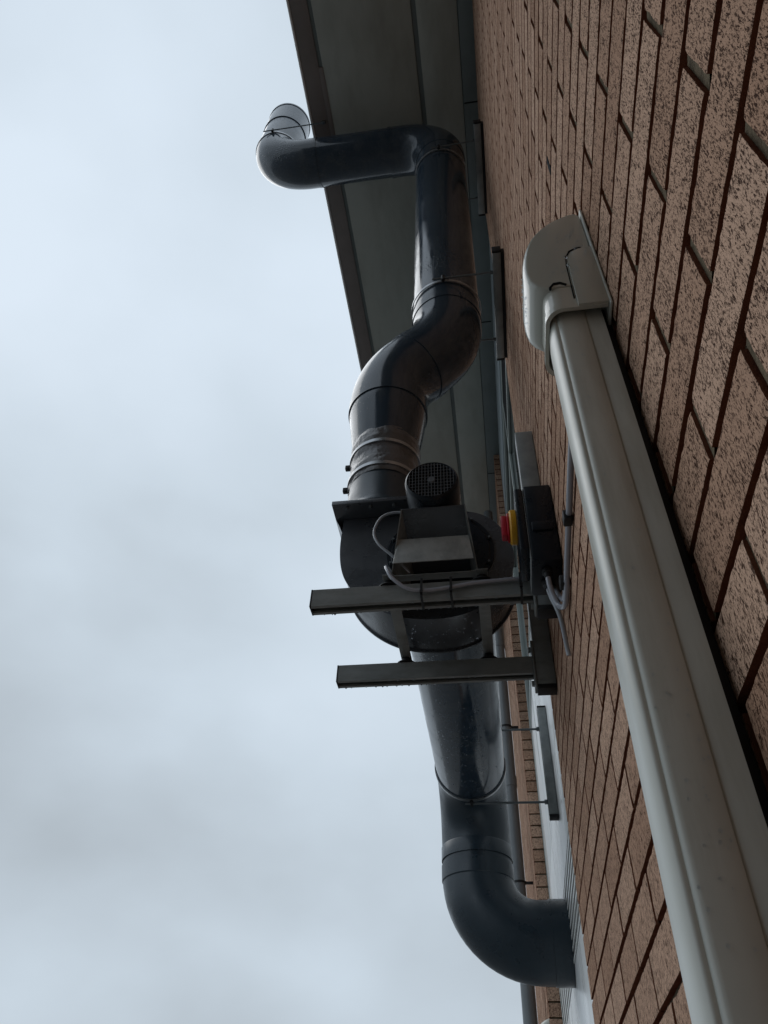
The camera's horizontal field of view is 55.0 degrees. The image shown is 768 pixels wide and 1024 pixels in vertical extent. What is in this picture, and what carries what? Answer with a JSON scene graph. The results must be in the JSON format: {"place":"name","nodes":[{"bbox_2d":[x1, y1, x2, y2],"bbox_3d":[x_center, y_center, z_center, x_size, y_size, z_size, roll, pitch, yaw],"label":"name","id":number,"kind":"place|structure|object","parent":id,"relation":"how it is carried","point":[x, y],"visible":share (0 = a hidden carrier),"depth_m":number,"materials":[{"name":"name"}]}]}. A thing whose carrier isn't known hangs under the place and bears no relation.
{"place":"outdoors","nodes":[
{"label":"outdoors","id":0,"kind":"place"},
{"bbox_2d":[0,0,537,1023],"label":"sky","id":1,"kind":"structure","parent":0,"point":[198,825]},
{"label":"ground","id":2,"kind":"structure","parent":0,"visible":0},
{"bbox_2d":[494,455,562,1023],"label":"brick pier","id":3,"kind":"structure","parent":2,"relation":"on","point":[548,1003],"depth_m":5.40,"materials":[{"name":"brown brick"}]},
{"bbox_2d":[484,510,537,1023],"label":"downpipe","id":4,"kind":"object","parent":3,"relation":"attached to","point":[529,1006],"visible":0.52,"depth_m":5.43,"materials":[{"name":"grey plastic"}]},
{"bbox_2d":[500,360,563,1022],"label":"window","id":5,"kind":"structure","parent":3,"relation":"attached to","point":[512,479],"depth_m":5.35,"materials":[{"name":"grey glass"}]},
{"bbox_2d":[530,632,593,1023],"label":"infill panel","id":6,"kind":"object","parent":5,"relation":"attached to","point":[555,835],"visible":0.38,"depth_m":3.32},
{"bbox_2d":[435,705,558,820],"bbox_3d":[0.504,1.157,3.418,0.538,0.536,0.043,-4,-45,8],"label":"pipe bracket","id":7,"kind":"object","parent":6,"relation":"attached to","point":[551,800],"visible":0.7,"depth_m":3.32,"materials":[{"name":"grey metal"}]},
{"bbox_2d":[560,837,580,1023],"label":"louvre","id":8,"kind":"object","parent":6,"relation":"attached to","point":[570,894],"visible":0.29,"depth_m":2.89,"materials":[{"name":"grey"}]},
{"bbox_2d":[541,1018,550,1023],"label":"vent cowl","id":9,"kind":"object","parent":3,"relation":"attached to","point":[546,1021],"visible":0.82,"depth_m":4.09,"materials":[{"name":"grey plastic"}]},
{"bbox_2d":[472,0,767,1023],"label":"brick wall","id":10,"kind":"structure","parent":2,"relation":"on","point":[634,132],"depth_m":0.80,"materials":[{"name":"brown brick"}]},
{"bbox_2d":[286,0,503,636],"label":"roof eave","id":11,"kind":"object","parent":10,"relation":"on","point":[365,65],"visible":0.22,"depth_m":5.29,"materials":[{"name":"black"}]},
{"bbox_2d":[256,120,325,150],"bbox_3d":[-0.706,-2.669,5.312,0.335,0.047,0.562,28,-50,-23],"label":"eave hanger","id":12,"kind":"object","parent":11,"relation":"attached to","point":[322,122],"visible":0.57,"depth_m":5.25,"materials":[{"name":"black metal"}]},
{"bbox_2d":[309,431,558,618],"bbox_3d":[0.141,0.032,2.220,0.672,0.724,0.048,-4,-45,8],"label":"cantilever bracket","id":13,"kind":"object","parent":10,"relation":"attached to","point":[386,598],"visible":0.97,"depth_m":2.02,"materials":[{"name":"grey metal"}]},
{"bbox_2d":[420,578,424,609],"bbox_3d":[0.105,0.223,2.021,0.008,0.062,0.067,-4,-45,8],"label":"cable tie","id":14,"kind":"object","parent":13,"relation":"attached to","point":[421,591],"visible":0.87,"depth_m":2.00,"materials":[{"name":"black plastic"}]},
{"bbox_2d":[332,462,514,662],"bbox_3d":[0.110,0.134,2.316,0.590,0.481,0.564,-4,-45,8],"label":"extractor fan","id":15,"kind":"object","parent":13,"relation":"on","point":[434,530],"visible":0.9,"depth_m":2.27},
{"bbox_2d":[256,103,481,499],"bbox_3d":[-0.251,-1.507,4.188,1.501,4.450,0.328,-4,-45,8],"label":"discharge duct","id":16,"kind":"object","parent":15,"relation":"attached to","point":[405,379],"visible":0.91,"depth_m":3.50,"materials":[{"name":"grey metal"}]},
{"bbox_2d":[373,511,409,572],"bbox_3d":[0.045,0.089,2.223,0.154,0.202,0.067,-4,-45,8],"label":"cable","id":17,"kind":"object","parent":15,"relation":"attached to","point":[380,545],"visible":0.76,"depth_m":2.21,"materials":[{"name":"grey plastic"}]},
{"bbox_2d":[411,633,575,987],"bbox_3d":[0.427,1.100,2.872,0.536,0.977,1.778,-4,-45,8],"label":"intake duct","id":18,"kind":"object","parent":15,"relation":"attached to","point":[504,927],"visible":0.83,"depth_m":3.08,"materials":[{"name":"plastic"}]},
{"bbox_2d":[449,576,453,607],"bbox_3d":[0.184,0.217,2.010,0.008,0.062,0.067,-4,-45,8],"label":"cable tie","id":19,"kind":"object","parent":13,"relation":"attached to","point":[450,590],"visible":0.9,"depth_m":1.99,"materials":[{"name":"black plastic"}]},
{"bbox_2d":[384,565,563,601],"bbox_3d":[0.250,0.202,1.933,0.553,0.342,0.197,-26,-52,27],"label":"cable","id":20,"kind":"object","parent":13,"relation":"attached to","point":[388,570],"visible":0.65,"depth_m":1.99,"materials":[{"name":"grey plastic"}]},
{"bbox_2d":[518,572,522,603],"bbox_3d":[0.368,0.203,1.986,0.008,0.062,0.067,-4,-45,8],"label":"cable tie","id":21,"kind":"object","parent":13,"relation":"attached to","point":[521,586],"visible":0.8,"depth_m":1.96,"materials":[{"name":"black plastic"}]},
{"bbox_2d":[336,603,556,695],"bbox_3d":[0.192,0.386,2.406,0.672,0.484,0.048,-4,-45,8],"label":"cantilever bracket","id":22,"kind":"object","parent":10,"relation":"attached to","point":[537,666],"visible":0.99,"depth_m":2.28,"materials":[{"name":"grey metal"}]},
{"bbox_2d":[415,119,487,215],"bbox_3d":[0.420,-2.143,4.680,0.450,0.060,0.580,-4,-45,8],"label":"pipe bracket","id":23,"kind":"object","parent":10,"relation":"attached to","point":[478,142],"visible":0.81,"depth_m":4.61,"materials":[{"name":"grey metal"}]},
{"bbox_2d":[411,246,506,360],"bbox_3d":[0.355,-0.959,3.516,0.450,0.043,0.580,-4,-45,8],"label":"pipe bracket","id":24,"kind":"object","parent":10,"relation":"attached to","point":[498,273],"visible":0.69,"depth_m":3.43,"materials":[{"name":"grey metal"}]},
{"bbox_2d":[489,241,506,513],"bbox_3d":[0.964,-1.199,6.130,0.050,0.852,2.662,-4,-45,8],"label":"head panel","id":25,"kind":"object","parent":10,"relation":"attached to","point":[499,409],"visible":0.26,"depth_m":6.24,"materials":[{"name":"grey metal"}]},
{"bbox_2d":[500,485,561,595],"bbox_3d":[0.373,0.079,1.895,0.135,0.284,0.146,-4,-45,8],"label":"isolator switch","id":26,"kind":"object","parent":10,"relation":"attached to","point":[529,527],"visible":0.94,"depth_m":1.84,"materials":[{"name":"black plastic"}]},
{"bbox_2d":[546,588,570,655],"bbox_3d":[0.422,0.256,1.761,0.026,0.168,0.070,-29,-53,29],"label":"cable","id":27,"kind":"object","parent":26,"relation":"hanging from","point":[563,631],"visible":0.75,"depth_m":1.74,"materials":[{"name":"grey plastic"}]},
{"bbox_2d":[545,440,573,609],"bbox_3d":[0.360,-0.075,1.460,0.039,0.120,0.810,-3,-45,6],"label":"cable","id":28,"kind":"object","parent":10,"relation":"attached to","point":[568,529],"visible":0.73,"depth_m":1.56,"materials":[{"name":"grey plastic"}]},
{"bbox_2d":[559,575,564,589],"bbox_3d":[0.402,0.157,1.645,0.022,0.026,0.026,-4,-45,8],"label":"cable clip","id":29,"kind":"object","parent":10,"relation":"attached to","point":[561,582],"visible":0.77,"depth_m":1.64,"materials":[{"name":"black plastic"}]},
{"bbox_2d":[562,510,572,526],"bbox_3d":[0.374,0.012,1.504,0.019,0.026,0.026,-4,-45,8],"label":"cable clip","id":30,"kind":"object","parent":10,"relation":"attached to","point":[567,520],"visible":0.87,"depth_m":1.49,"materials":[{"name":"black plastic"}]},
{"bbox_2d":[521,209,767,1023],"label":"trunking","id":31,"kind":"object","parent":10,"relation":"attached to","point":[705,795],"visible":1,"depth_m":0.59,"materials":[{"name":"beige plastic"}]}
]}

